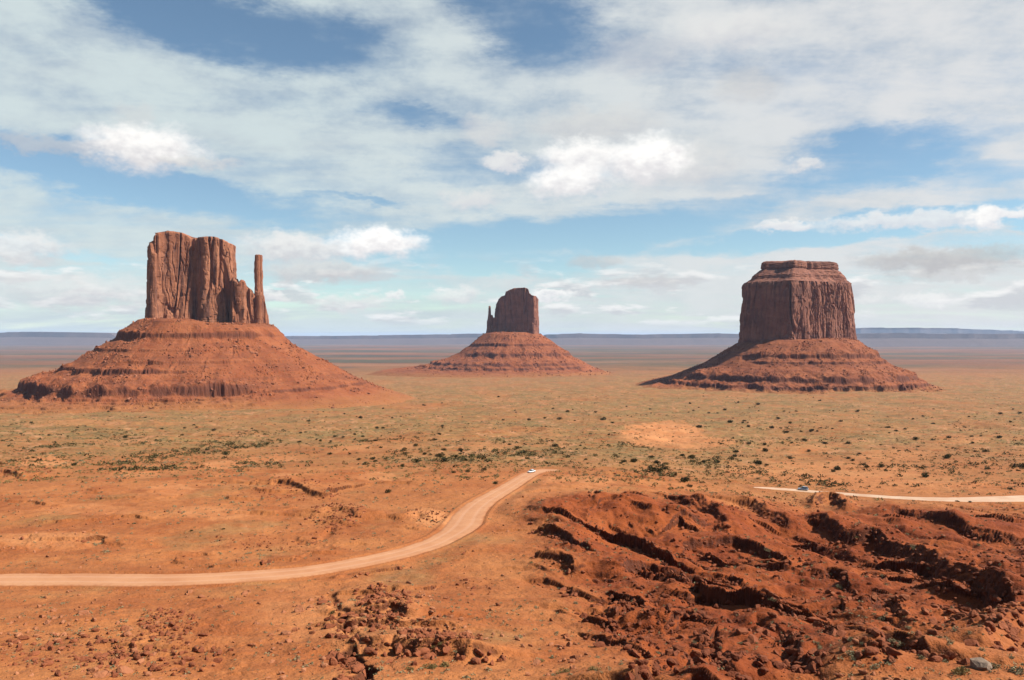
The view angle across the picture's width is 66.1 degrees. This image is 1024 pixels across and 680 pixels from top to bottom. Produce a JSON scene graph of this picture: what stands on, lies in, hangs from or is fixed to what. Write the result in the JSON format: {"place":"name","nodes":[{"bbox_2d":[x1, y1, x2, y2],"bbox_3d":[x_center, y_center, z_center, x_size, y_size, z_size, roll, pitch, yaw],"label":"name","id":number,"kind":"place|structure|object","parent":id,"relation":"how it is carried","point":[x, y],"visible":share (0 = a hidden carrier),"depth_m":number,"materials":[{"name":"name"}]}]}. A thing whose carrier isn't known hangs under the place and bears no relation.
{"place":"outdoors","nodes":[
{"label":"outdoors","id":0,"kind":"place"},
{"bbox_2d":[0,469,557,585],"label":"dirt road","id":1,"kind":"structure","parent":0,"point":[467,518],"depth_m":181.42,"materials":[{"name":"beige soil"}]},
{"bbox_2d":[0,344,1023,679],"bbox_3d":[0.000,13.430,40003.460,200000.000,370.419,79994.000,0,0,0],"label":"ground","id":2,"kind":"structure","parent":0,"point":[972,382],"depth_m":266.38,"materials":[{"name":"orange soil"}]},
{"bbox_2d":[0,332,116,345],"bbox_3d":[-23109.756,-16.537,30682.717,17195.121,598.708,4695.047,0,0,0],"label":"mesa","id":3,"kind":"structure","parent":2,"relation":"on","point":[51,338],"depth_m":29476.32,"materials":[{"name":"stone"}]},
{"bbox_2d":[77,610,89,614],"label":"orange stone","id":4,"kind":"object","parent":2,"relation":"on","point":[83,612],"visible":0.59,"depth_m":132.64,"materials":[{"name":"orange stone"}]},
{"bbox_2d":[89,667,98,672],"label":"orange stone","id":5,"kind":"object","parent":2,"relation":"on","point":[94,670],"visible":0.66,"depth_m":96.18,"materials":[{"name":"orange stone"}]},
{"bbox_2d":[92,670,107,677],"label":"orange stone","id":6,"kind":"object","parent":2,"relation":"on","point":[101,674],"visible":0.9,"depth_m":92.14,"materials":[{"name":"orange stone"}]},
{"bbox_2d":[116,666,133,673],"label":"orange stone","id":7,"kind":"object","parent":2,"relation":"on","point":[124,669],"visible":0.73,"depth_m":95.55,"materials":[{"name":"orange stone"}]},
{"bbox_2d":[120,630,131,636],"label":"orange stone","id":8,"kind":"object","parent":2,"relation":"on","point":[127,632],"visible":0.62,"depth_m":117.26,"materials":[{"name":"orange stone"}]},
{"bbox_2d":[123,626,132,630],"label":"orange stone","id":9,"kind":"object","parent":2,"relation":"on","point":[127,628],"visible":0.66,"depth_m":119.97,"materials":[{"name":"orange stone"}]},
{"bbox_2d":[143,671,151,675],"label":"orange stone","id":10,"kind":"object","parent":2,"relation":"on","point":[147,673],"visible":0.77,"depth_m":92.89,"materials":[{"name":"orange stone"}]},
{"bbox_2d":[0,231,414,413],"bbox_3d":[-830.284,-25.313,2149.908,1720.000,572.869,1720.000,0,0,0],"label":"sandstone butte","id":11,"kind":"object","parent":2,"relation":"on","point":[196,284],"visible":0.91,"depth_m":1938.64,"materials":[{"name":"brown stone"}]},
{"bbox_2d":[1,317,393,411],"bbox_3d":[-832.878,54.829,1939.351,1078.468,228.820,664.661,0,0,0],"label":"talus boulders","id":12,"kind":"object","parent":11,"relation":"on","point":[186,353],"visible":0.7,"depth_m":1920.69,"materials":[{"name":"brown stone"}]},
{"bbox_2d":[280,630,290,634],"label":"orange stone","id":13,"kind":"object","parent":2,"relation":"on","point":[284,632],"visible":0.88,"depth_m":117.42,"materials":[{"name":"orange stone"}]},
{"bbox_2d":[294,607,304,612],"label":"orange stone","id":14,"kind":"object","parent":2,"relation":"on","point":[299,609],"visible":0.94,"depth_m":134.84,"materials":[{"name":"orange stone"}]},
{"bbox_2d":[285,334,482,344],"bbox_3d":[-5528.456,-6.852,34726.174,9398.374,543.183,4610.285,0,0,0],"label":"mesa","id":15,"kind":"structure","parent":2,"relation":"on","point":[454,339],"depth_m":33492.38,"materials":[{"name":"stone"}]},
{"bbox_2d":[422,663,436,668],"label":"green brush","id":16,"kind":"object","parent":2,"relation":"on","point":[432,665],"visible":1,"depth_m":97.67,"materials":[{"name":"green plant"}]},
{"bbox_2d":[434,452,444,456],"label":"juniper bush","id":17,"kind":"object","parent":2,"relation":"on","point":[441,454],"visible":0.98,"depth_m":487.58,"materials":[{"name":"green plant"}]},
{"bbox_2d":[440,661,449,666],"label":"green brush","id":18,"kind":"object","parent":2,"relation":"on","point":[444,664],"visible":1,"depth_m":98.42,"materials":[{"name":"green plant"}]},
{"bbox_2d":[367,287,608,377],"bbox_3d":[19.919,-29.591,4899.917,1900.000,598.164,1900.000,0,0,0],"label":"sandstone butte","id":19,"kind":"object","parent":2,"relation":"on","point":[516,310],"visible":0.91,"depth_m":4643.99,"materials":[{"name":"brown stone"}]},
{"bbox_2d":[407,332,610,376],"bbox_3d":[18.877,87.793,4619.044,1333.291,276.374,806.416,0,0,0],"label":"talus boulders","id":20,"kind":"object","parent":19,"relation":"on","point":[515,351],"visible":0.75,"depth_m":4661.76,"materials":[{"name":"brown stone"}]},
{"bbox_2d":[0,466,1023,679],"bbox_3d":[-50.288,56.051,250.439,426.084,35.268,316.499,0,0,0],"label":"rubble","id":21,"kind":"object","parent":2,"relation":"on","point":[136,656],"visible":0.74,"depth_m":115.84,"materials":[{"name":"brown stone"}]},
{"bbox_2d":[0,429,1023,679],"bbox_3d":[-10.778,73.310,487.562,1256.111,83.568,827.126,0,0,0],"label":"scrub","id":22,"kind":"object","parent":2,"relation":"on","point":[488,669],"visible":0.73,"depth_m":207.04,"materials":[{"name":"green plant"}]},
{"bbox_2d":[0,392,1023,500],"bbox_3d":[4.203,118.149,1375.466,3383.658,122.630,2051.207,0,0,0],"label":"desert scrub","id":23,"kind":"object","parent":2,"relation":"on","point":[442,477],"visible":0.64,"depth_m":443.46,"materials":[{"name":"green plant"}]},
{"bbox_2d":[0,466,1023,679],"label":"loose stones","id":24,"kind":"object","parent":2,"relation":"on","point":[573,658],"visible":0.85,"depth_m":116.92,"materials":[{"name":"brown stone"}]},
{"bbox_2d":[556,667,570,673],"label":"green brush","id":25,"kind":"object","parent":2,"relation":"on","point":[564,670],"visible":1,"depth_m":93.61,"materials":[{"name":"green plant"}]},
{"bbox_2d":[543,333,738,344],"bbox_3d":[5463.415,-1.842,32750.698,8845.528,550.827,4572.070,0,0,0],"label":"mesa","id":26,"kind":"structure","parent":2,"relation":"on","point":[648,339],"depth_m":31473.14,"materials":[{"name":"stone"}]},
{"bbox_2d":[647,465,657,471],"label":"juniper bush","id":27,"kind":"object","parent":2,"relation":"on","point":[652,468],"visible":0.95,"depth_m":423.69,"materials":[{"name":"green plant"}]},
{"bbox_2d":[680,477,688,482],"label":"juniper bush","id":28,"kind":"object","parent":2,"relation":"on","point":[684,479],"visible":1,"depth_m":383.26,"materials":[{"name":"green plant"}]},
{"bbox_2d":[689,650,702,658],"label":"red boulder","id":29,"kind":"object","parent":2,"relation":"on","point":[694,653],"visible":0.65,"depth_m":105.15,"materials":[{"name":"red stone"}]},
{"bbox_2d":[736,627,748,634],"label":"red boulder","id":30,"kind":"object","parent":2,"relation":"on","point":[741,631],"visible":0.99,"depth_m":114.95,"materials":[{"name":"red stone"}]},
{"bbox_2d":[746,634,758,643],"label":"red boulder","id":31,"kind":"object","parent":2,"relation":"on","point":[752,639],"visible":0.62,"depth_m":112.31,"materials":[{"name":"red stone"}]},
{"bbox_2d":[522,490,1023,679],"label":"badland rubble","id":32,"kind":"object","parent":2,"relation":"on","point":[760,659],"visible":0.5,"depth_m":129.06,"materials":[{"name":"brown stone"}]},
{"bbox_2d":[635,260,944,393],"bbox_3d":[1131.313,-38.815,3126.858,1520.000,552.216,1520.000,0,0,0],"label":"sandstone butte","id":33,"kind":"object","parent":2,"relation":"on","point":[793,303],"visible":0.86,"depth_m":2976.31,"materials":[{"name":"brown stone"}]},
{"bbox_2d":[657,337,941,391],"bbox_3d":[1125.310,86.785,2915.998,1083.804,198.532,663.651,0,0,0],"label":"talus boulders","id":34,"kind":"object","parent":2,"relation":"on","point":[797,364],"visible":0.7,"depth_m":2874.75,"materials":[{"name":"brown stone"}]},
{"bbox_2d":[807,648,816,655],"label":"red boulder","id":35,"kind":"object","parent":2,"relation":"on","point":[811,651],"visible":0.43,"depth_m":97.24,"materials":[{"name":"red stone"}]},
{"bbox_2d":[827,629,837,635],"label":"red boulder","id":36,"kind":"object","parent":2,"relation":"on","point":[832,632],"visible":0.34,"depth_m":105.51,"materials":[{"name":"red stone"}]},
{"bbox_2d":[845,649,854,655],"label":"sagebrush","id":37,"kind":"object","parent":2,"relation":"on","point":[850,653],"visible":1,"depth_m":88.01,"materials":[{"name":"green plant"}]},
{"bbox_2d":[853,650,863,659],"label":"red boulder","id":38,"kind":"object","parent":2,"relation":"on","point":[858,654],"visible":0.99,"depth_m":87.35,"materials":[{"name":"red stone"}]},
{"bbox_2d":[869,663,879,668],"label":"sagebrush","id":39,"kind":"object","parent":2,"relation":"on","point":[876,665],"visible":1,"depth_m":85.16,"materials":[{"name":"green plant"}]},
{"bbox_2d":[871,640,878,646],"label":"red boulder","id":40,"kind":"object","parent":2,"relation":"on","point":[875,643],"visible":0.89,"depth_m":88.81,"materials":[{"name":"red stone"}]},
{"bbox_2d":[891,640,904,648],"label":"sagebrush","id":41,"kind":"object","parent":2,"relation":"on","point":[900,644],"visible":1,"depth_m":94.35,"materials":[{"name":"green plant"}]},
{"bbox_2d":[855,328,1023,333],"bbox_3d":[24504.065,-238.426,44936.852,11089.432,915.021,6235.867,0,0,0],"label":"mesa","id":42,"kind":"structure","parent":2,"relation":"on","point":[922,330],"depth_m":43688.03,"materials":[{"name":"stone"}]},
{"bbox_2d":[856,333,1023,346],"bbox_3d":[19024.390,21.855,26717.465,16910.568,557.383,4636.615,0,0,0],"label":"mesa","id":43,"kind":"structure","parent":2,"relation":"on","point":[930,340],"depth_m":25420.91,"materials":[{"name":"stone"}]},
{"bbox_2d":[951,666,971,674],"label":"dry grass clump","id":44,"kind":"object","parent":2,"relation":"on","point":[961,669],"visible":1,"depth_m":82.55,"materials":[{"name":"green plant"}]},
{"bbox_2d":[970,657,991,670],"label":"grey boulder","id":45,"kind":"object","parent":2,"relation":"on","point":[978,663],"visible":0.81,"depth_m":83.97,"materials":[{"name":"grey stone"}]},
{"bbox_2d":[984,621,995,631],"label":"red boulder","id":46,"kind":"object","parent":2,"relation":"on","point":[990,625],"visible":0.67,"depth_m":100.72,"materials":[{"name":"red stone"}]},
{"bbox_2d":[991,662,1001,668],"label":"sagebrush","id":47,"kind":"object","parent":2,"relation":"on","point":[995,665],"visible":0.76,"depth_m":85.41,"materials":[{"name":"green plant"}]},
{"bbox_2d":[1006,646,1017,651],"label":"red boulder","id":48,"kind":"object","parent":2,"relation":"on","point":[1012,648],"visible":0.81,"depth_m":96.63,"materials":[{"name":"red stone"}]},
{"bbox_2d":[1004,661,1023,676],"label":"sagebrush","id":49,"kind":"object","parent":2,"relation":"on","point":[1017,669],"visible":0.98,"depth_m":83.52,"materials":[{"name":"green plant"}]},
{"bbox_2d":[0,0,1023,335],"label":"sky","id":50,"kind":"structure","parent":0,"point":[392,167],"materials":[{"name":"blue"}]},
{"bbox_2d":[754,487,1023,501],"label":"dirt road","id":51,"kind":"structure","parent":0,"point":[1018,498],"depth_m":361.26,"materials":[{"name":"beige soil"}]},
{"bbox_2d":[798,486,808,490],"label":"car","id":52,"kind":"object","parent":51,"relation":"on","point":[804,488],"visible":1,"depth_m":383.83,"materials":[{"name":"blue paint"}]}
]}

